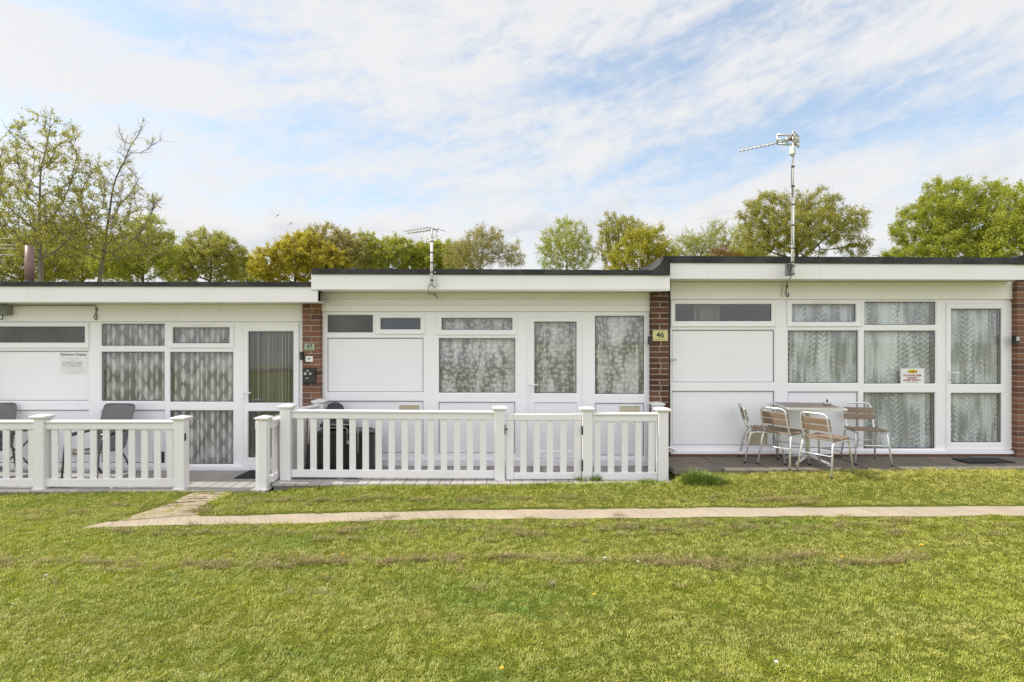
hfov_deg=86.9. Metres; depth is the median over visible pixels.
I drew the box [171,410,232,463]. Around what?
window
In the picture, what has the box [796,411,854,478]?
slatted chair
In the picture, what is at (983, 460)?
door mat
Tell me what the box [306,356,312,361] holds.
number card
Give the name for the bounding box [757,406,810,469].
slatted chair
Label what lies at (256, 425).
picket gate
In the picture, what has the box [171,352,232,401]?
window
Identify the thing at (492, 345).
net curtain
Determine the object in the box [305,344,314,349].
number plaque
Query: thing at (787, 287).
cable
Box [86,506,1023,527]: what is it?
path
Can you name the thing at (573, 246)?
round tree
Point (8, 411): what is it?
sling chair
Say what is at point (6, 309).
junction box
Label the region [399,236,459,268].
bushy tree
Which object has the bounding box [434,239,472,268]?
bushy tree
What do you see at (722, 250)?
rust shrub
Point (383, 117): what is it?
sky
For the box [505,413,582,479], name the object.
picket gate
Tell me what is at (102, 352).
window
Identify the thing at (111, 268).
bushy tree
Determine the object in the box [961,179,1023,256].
bushy tree
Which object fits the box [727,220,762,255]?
slim tree
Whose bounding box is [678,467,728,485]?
grass tuft
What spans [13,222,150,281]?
bushy tree
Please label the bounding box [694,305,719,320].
voile curtain
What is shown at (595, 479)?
grass tuft
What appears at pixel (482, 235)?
wispy tree
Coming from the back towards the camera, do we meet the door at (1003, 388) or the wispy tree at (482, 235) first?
the wispy tree at (482, 235)
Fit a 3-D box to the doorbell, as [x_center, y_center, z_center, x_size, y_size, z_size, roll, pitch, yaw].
[6.747,-0.016,7.237,0.060,0.124,0.074,0,0,0]
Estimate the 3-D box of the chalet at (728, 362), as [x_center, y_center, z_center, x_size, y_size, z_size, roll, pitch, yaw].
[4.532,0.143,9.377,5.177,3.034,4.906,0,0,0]
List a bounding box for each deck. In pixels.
[0,470,279,495]
[272,466,669,490]
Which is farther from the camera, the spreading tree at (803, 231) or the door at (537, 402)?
the spreading tree at (803, 231)
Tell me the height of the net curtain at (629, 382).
1.206 m
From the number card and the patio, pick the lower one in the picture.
the patio
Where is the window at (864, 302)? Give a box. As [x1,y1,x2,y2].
[864,302,934,324]
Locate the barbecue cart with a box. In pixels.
[317,419,372,468]
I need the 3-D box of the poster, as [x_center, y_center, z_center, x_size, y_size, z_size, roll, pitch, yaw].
[-5.989,0.302,7.383,0.368,0.313,0.003,0,0,0]
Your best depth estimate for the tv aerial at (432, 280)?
6.79 m
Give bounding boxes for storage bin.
[369,428,374,469]
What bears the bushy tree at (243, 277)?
on the lawn ground at (527, 543)
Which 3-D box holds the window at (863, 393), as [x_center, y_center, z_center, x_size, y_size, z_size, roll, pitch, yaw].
[5.282,1.086,7.387,0.976,0.765,0.010,0,0,0]
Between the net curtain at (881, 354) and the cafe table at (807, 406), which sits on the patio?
the cafe table at (807, 406)
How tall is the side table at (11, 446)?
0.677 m
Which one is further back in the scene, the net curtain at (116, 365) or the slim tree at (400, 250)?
the slim tree at (400, 250)
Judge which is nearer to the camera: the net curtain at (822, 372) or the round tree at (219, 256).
the net curtain at (822, 372)
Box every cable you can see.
[9,305,97,319]
[786,276,791,296]
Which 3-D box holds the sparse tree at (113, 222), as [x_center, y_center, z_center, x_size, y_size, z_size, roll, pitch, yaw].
[-17.983,-4.134,23.937,5.639,11.780,3.434,0,0,0]
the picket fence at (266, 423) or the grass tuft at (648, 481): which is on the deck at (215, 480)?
the picket fence at (266, 423)
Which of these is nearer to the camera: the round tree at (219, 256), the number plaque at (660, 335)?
the number plaque at (660, 335)
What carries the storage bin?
on the deck at (300, 482)
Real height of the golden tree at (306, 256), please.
10.202 m
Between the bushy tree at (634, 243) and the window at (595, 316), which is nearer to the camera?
the window at (595, 316)
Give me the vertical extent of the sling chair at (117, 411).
0.930 m
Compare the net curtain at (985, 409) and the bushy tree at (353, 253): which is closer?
the net curtain at (985, 409)
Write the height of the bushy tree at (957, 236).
10.158 m
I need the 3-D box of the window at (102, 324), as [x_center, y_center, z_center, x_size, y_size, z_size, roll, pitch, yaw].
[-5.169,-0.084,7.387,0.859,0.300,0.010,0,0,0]
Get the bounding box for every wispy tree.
[440,221,526,268]
[670,217,734,255]
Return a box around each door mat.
[234,470,255,478]
[951,458,1015,462]
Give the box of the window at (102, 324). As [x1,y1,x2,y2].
[102,324,164,345]
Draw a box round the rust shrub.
[709,242,743,255]
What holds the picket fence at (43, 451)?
on the deck at (215, 480)
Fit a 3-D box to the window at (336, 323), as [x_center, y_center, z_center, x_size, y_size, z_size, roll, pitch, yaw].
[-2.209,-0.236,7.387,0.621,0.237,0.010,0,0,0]
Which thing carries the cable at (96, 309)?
attached to the chalet at (35, 341)
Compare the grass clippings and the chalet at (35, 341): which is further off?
the chalet at (35, 341)
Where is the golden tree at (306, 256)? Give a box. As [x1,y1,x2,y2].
[245,226,355,281]
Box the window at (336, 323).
[328,315,372,331]
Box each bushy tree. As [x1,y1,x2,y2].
[0,226,97,281]
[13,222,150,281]
[85,213,186,281]
[157,251,199,281]
[226,253,266,281]
[289,219,376,268]
[342,236,382,268]
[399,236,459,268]
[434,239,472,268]
[599,221,681,269]
[878,174,1017,256]
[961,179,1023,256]
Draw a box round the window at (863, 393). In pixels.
[863,393,933,447]
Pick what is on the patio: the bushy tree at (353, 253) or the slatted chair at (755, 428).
the slatted chair at (755, 428)
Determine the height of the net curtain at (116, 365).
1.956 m
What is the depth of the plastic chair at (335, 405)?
7.22 m
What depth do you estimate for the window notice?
7.38 m
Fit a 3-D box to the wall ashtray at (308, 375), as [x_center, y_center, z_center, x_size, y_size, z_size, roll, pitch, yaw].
[-2.713,0.460,7.224,0.167,0.202,0.068,0,0,0]
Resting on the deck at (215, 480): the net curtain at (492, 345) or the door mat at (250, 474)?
the door mat at (250, 474)
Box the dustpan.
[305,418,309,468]
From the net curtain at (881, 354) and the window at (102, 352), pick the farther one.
the net curtain at (881, 354)
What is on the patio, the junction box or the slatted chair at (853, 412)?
the slatted chair at (853, 412)
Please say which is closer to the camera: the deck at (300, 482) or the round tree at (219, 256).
the deck at (300, 482)
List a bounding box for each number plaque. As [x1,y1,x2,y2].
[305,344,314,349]
[653,330,667,340]
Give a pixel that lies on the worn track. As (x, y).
(196, 500)
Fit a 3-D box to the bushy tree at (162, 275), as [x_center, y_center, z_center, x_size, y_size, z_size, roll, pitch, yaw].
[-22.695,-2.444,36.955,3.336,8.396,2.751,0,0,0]
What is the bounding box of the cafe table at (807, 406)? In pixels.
[772,402,846,465]
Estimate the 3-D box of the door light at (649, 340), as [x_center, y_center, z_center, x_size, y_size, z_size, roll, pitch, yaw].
[1.847,-0.007,7.237,0.041,0.114,0.073,0,0,0]
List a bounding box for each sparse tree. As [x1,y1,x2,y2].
[0,105,112,281]
[34,118,175,281]
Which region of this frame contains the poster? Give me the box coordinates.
[60,352,86,374]
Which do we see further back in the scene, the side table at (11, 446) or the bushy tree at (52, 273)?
the bushy tree at (52, 273)
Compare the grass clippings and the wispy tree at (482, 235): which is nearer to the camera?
the grass clippings
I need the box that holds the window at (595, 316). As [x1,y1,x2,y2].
[595,316,643,393]
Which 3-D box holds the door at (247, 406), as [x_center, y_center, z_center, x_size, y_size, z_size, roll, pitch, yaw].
[-3.282,0.725,7.340,0.776,1.929,0.117,0,0,0]
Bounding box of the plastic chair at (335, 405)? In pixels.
[326,402,343,408]
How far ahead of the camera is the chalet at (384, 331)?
7.36 m
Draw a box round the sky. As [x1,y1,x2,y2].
[0,0,1023,281]
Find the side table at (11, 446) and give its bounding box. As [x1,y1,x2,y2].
[0,429,27,477]
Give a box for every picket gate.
[255,414,279,487]
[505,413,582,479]
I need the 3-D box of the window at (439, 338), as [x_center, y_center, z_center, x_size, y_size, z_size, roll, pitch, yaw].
[-0.476,0.334,7.387,1.041,0.743,0.010,0,0,0]
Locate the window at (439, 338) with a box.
[439,338,514,392]
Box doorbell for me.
[1011,335,1019,343]
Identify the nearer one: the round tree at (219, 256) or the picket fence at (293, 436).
the picket fence at (293, 436)
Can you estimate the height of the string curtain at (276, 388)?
1.839 m
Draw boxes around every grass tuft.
[530,480,562,486]
[572,473,601,481]
[639,478,662,484]
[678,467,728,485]
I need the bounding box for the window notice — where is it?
[900,368,923,382]
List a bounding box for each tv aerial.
[0,238,14,254]
[403,226,442,286]
[739,130,798,275]
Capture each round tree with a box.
[166,226,250,281]
[533,212,599,269]
[595,210,654,268]
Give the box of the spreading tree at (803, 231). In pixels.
[727,183,875,256]
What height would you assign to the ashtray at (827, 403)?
0.066 m
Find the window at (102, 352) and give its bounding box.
[102,352,164,400]
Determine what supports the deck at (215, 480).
on the lawn ground at (527, 543)
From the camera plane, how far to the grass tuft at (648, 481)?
6.39 m
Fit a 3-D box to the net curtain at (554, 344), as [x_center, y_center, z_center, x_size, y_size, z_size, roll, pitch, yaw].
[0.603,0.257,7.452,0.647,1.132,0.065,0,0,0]
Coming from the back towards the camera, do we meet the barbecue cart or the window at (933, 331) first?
the window at (933, 331)
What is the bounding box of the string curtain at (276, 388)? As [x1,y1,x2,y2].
[251,332,291,456]
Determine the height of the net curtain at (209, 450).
1.927 m
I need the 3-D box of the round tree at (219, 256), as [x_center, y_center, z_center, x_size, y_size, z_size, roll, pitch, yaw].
[-20.267,-3.012,36.051,5.469,9.550,3.839,0,0,0]
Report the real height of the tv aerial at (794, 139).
1.813 m
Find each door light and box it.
[300,352,303,359]
[648,336,651,344]
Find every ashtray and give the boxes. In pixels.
[302,368,315,382]
[822,399,831,404]
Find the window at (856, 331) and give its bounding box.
[788,331,856,382]
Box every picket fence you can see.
[0,414,192,489]
[254,415,279,491]
[276,399,671,482]
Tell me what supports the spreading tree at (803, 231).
on the lawn ground at (527, 543)
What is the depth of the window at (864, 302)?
7.38 m
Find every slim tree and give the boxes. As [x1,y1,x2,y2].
[356,227,420,268]
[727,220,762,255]
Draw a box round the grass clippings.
[0,488,1021,594]
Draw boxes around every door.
[242,323,299,464]
[527,316,581,457]
[945,302,1011,449]
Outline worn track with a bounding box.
[119,492,229,520]
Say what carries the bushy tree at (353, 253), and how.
on the lawn ground at (527, 543)
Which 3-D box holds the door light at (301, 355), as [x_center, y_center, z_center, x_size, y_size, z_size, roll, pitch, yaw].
[-2.814,0.197,7.237,0.043,0.110,0.073,0,0,0]
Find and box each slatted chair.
[738,402,786,464]
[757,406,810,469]
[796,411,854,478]
[840,402,892,466]
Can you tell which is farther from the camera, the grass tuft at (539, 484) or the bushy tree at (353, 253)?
the bushy tree at (353, 253)
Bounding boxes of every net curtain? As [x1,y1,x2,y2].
[104,325,163,399]
[174,328,232,462]
[440,319,514,391]
[535,322,575,391]
[596,317,642,392]
[788,305,855,381]
[864,303,932,447]
[951,310,998,441]
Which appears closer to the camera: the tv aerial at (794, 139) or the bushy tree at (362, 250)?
the tv aerial at (794, 139)
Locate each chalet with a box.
[0,245,327,469]
[311,256,669,465]
[662,255,1023,456]
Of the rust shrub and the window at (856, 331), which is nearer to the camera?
the window at (856, 331)
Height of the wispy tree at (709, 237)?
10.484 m
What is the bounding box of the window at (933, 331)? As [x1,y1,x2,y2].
[864,331,934,383]
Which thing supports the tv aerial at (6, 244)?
attached to the chalet at (35, 341)
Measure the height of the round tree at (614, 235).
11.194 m
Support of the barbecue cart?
on the deck at (300, 482)
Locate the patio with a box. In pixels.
[669,456,1023,473]
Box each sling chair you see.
[0,403,16,465]
[61,403,134,477]
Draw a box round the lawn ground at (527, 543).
[0,466,1023,681]
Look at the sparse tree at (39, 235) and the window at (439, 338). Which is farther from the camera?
the sparse tree at (39, 235)
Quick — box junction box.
[0,305,12,319]

